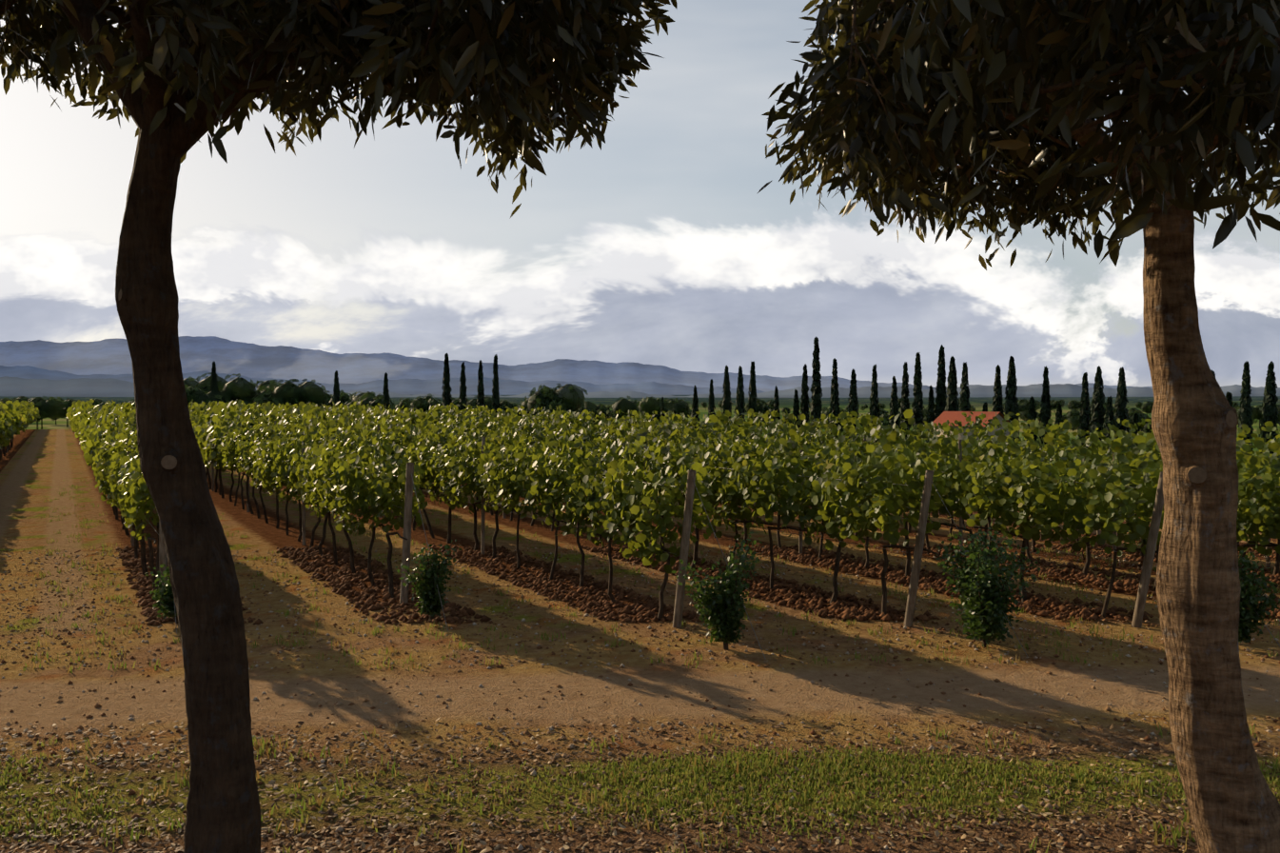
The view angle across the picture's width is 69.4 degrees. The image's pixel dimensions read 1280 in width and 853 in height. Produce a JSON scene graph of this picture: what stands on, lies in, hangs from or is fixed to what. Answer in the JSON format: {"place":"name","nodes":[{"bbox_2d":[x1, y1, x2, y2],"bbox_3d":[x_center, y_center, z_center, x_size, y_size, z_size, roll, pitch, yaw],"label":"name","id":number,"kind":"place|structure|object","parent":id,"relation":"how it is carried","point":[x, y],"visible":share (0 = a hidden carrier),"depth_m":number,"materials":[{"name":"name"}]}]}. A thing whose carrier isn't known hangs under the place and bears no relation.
{"place":"outdoors","nodes":[
{"label":"outdoors","id":0,"kind":"place"},
{"bbox_2d":[0,335,913,392],"bbox_3d":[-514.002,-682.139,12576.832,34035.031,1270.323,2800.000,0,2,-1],"label":"hills","id":1,"kind":"structure","parent":0,"point":[113,357],"depth_m":13234.91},
{"bbox_2d":[0,365,1152,394],"bbox_3d":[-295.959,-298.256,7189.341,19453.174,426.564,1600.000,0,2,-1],"label":"hills","id":2,"kind":"structure","parent":0,"point":[411,386],"depth_m":7643.86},
{"bbox_2d":[0,394,1279,852],"bbox_3d":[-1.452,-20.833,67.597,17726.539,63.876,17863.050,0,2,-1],"label":"ground","id":3,"kind":"structure","parent":0,"point":[38,465],"depth_m":8.33,"materials":[{"name":"soil"}]},
{"bbox_2d":[144,562,178,623],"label":"rose bush leaves","id":4,"kind":"object","parent":3,"relation":"on","point":[169,611],"depth_m":10.39,"materials":[{"name":"green plant"}]},
{"bbox_2d":[0,0,677,852],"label":"tree","id":5,"kind":"object","parent":3,"relation":"on","point":[391,66],"depth_m":4.27,"materials":[{"name":"green plant"}]},
{"bbox_2d":[115,288,177,469],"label":"tree trunk cuts","id":6,"kind":"object","parent":5,"relation":"attached to","point":[168,462],"visible":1,"depth_m":4.29,"materials":[{"name":"brown wood"}]},
{"bbox_2d":[119,286,184,473],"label":"tree trunk stubs","id":7,"kind":"object","parent":5,"relation":"attached to","point":[128,297],"visible":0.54,"depth_m":4.30,"materials":[{"name":"brown plant"}]},
{"bbox_2d":[102,416,1090,471],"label":"vine shade","id":8,"kind":"object","parent":3,"relation":"on","point":[252,424],"depth_m":21.78,"materials":[{"name":"green plant"}]},
{"bbox_2d":[0,413,1270,627],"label":"trellis posts","id":9,"kind":"object","parent":3,"relation":"in","point":[919,544],"visible":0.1,"depth_m":10.38,"materials":[{"name":"wood"}]},
{"bbox_2d":[0,542,1279,852],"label":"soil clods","id":10,"kind":"object","parent":3,"relation":"on","point":[541,580],"visible":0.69,"depth_m":11.28,"materials":[{"name":"brown soil"}]},
{"bbox_2d":[395,538,461,620],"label":"rose bush leaves","id":11,"kind":"object","parent":10,"relation":"on","point":[428,589],"depth_m":10.54,"materials":[{"name":"green plant"}]},
{"bbox_2d":[0,372,1279,436],"bbox_3d":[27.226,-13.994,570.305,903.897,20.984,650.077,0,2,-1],"label":"trees","id":12,"kind":"object","parent":3,"relation":"on","point":[566,397],"visible":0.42,"depth_m":300.65,"materials":[{"name":"green plant"}]},
{"bbox_2d":[0,398,1279,620],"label":"vine","id":13,"kind":"object","parent":3,"relation":"on","point":[327,476],"depth_m":12.66,"materials":[{"name":"green plant"}]},
{"bbox_2d":[0,708,1279,852],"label":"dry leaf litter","id":14,"kind":"object","parent":3,"relation":"on","point":[1130,848],"visible":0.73,"depth_m":5.69,"materials":[{"name":"brown plant"}]},
{"bbox_2d":[126,438,1279,659],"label":"trellis wires","id":15,"kind":"object","parent":3,"relation":"on","point":[776,530],"visible":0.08,"depth_m":10.81,"materials":[{"name":"grey metal"}]},
{"bbox_2d":[670,531,764,649],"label":"rose bush leaves","id":16,"kind":"object","parent":3,"relation":"on","point":[731,620],"depth_m":9.38,"materials":[{"name":"green plant"}]},
{"bbox_2d":[209,335,1279,454],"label":"cypress trees","id":17,"kind":"object","parent":3,"relation":"on","point":[1101,416],"visible":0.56,"depth_m":111.49,"materials":[{"name":"green plant"}]},
{"bbox_2d":[933,425,1009,443],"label":"shed walls","id":18,"kind":"structure","parent":3,"relation":"on","point":[993,432],"depth_m":77.20,"materials":[{"name":"beige paint"}]},
{"bbox_2d":[932,411,1009,426],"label":"shed roof","id":19,"kind":"structure","parent":18,"relation":"on","point":[945,416],"depth_m":78.40,"materials":[{"name":"red tile"}]},
{"bbox_2d":[935,525,1041,647],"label":"rose bush leaves","id":20,"kind":"object","parent":3,"relation":"on","point":[991,594],"depth_m":9.44,"materials":[{"name":"green plant"}]},
{"bbox_2d":[756,0,1279,852],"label":"tree","id":21,"kind":"object","parent":3,"relation":"on","point":[1054,44],"depth_m":3.98,"materials":[{"name":"green plant"}]},
{"bbox_2d":[1181,400,1238,489],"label":"tree trunk stubs","id":22,"kind":"object","parent":21,"relation":"attached to","point":[1222,409],"visible":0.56,"depth_m":4.23,"materials":[{"name":"brown plant"}]},
{"bbox_2d":[1187,409,1238,483],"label":"tree trunk cuts","id":23,"kind":"object","parent":21,"relation":"attached to","point":[1196,475],"visible":0.98,"depth_m":4.22,"materials":[{"name":"brown wood"}]},
{"bbox_2d":[1237,548,1279,643],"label":"rose bush leaves","id":24,"kind":"object","parent":3,"relation":"on","point":[1251,600],"depth_m":9.43,"materials":[{"name":"green plant"}]},
{"bbox_2d":[0,477,1279,852],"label":"grass","id":25,"kind":"structure","parent":0,"point":[765,763],"depth_m":6.22,"materials":[{"name":"green plant"}]},
{"bbox_2d":[0,375,1279,397],"bbox_3d":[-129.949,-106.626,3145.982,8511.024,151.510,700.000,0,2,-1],"label":"hills","id":26,"kind":"structure","parent":0,"point":[15,386],"depth_m":3273.54,"materials":[{"name":"green plant"}]},
{"bbox_2d":[0,0,1279,387],"label":"sky","id":27,"kind":"structure","parent":0,"point":[659,245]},
{"bbox_2d":[987,413,1004,425],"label":"shed gables","id":28,"kind":"object","parent":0,"point":[999,417],"depth_m":76.60,"materials":[{"name":"grey"}]}
]}

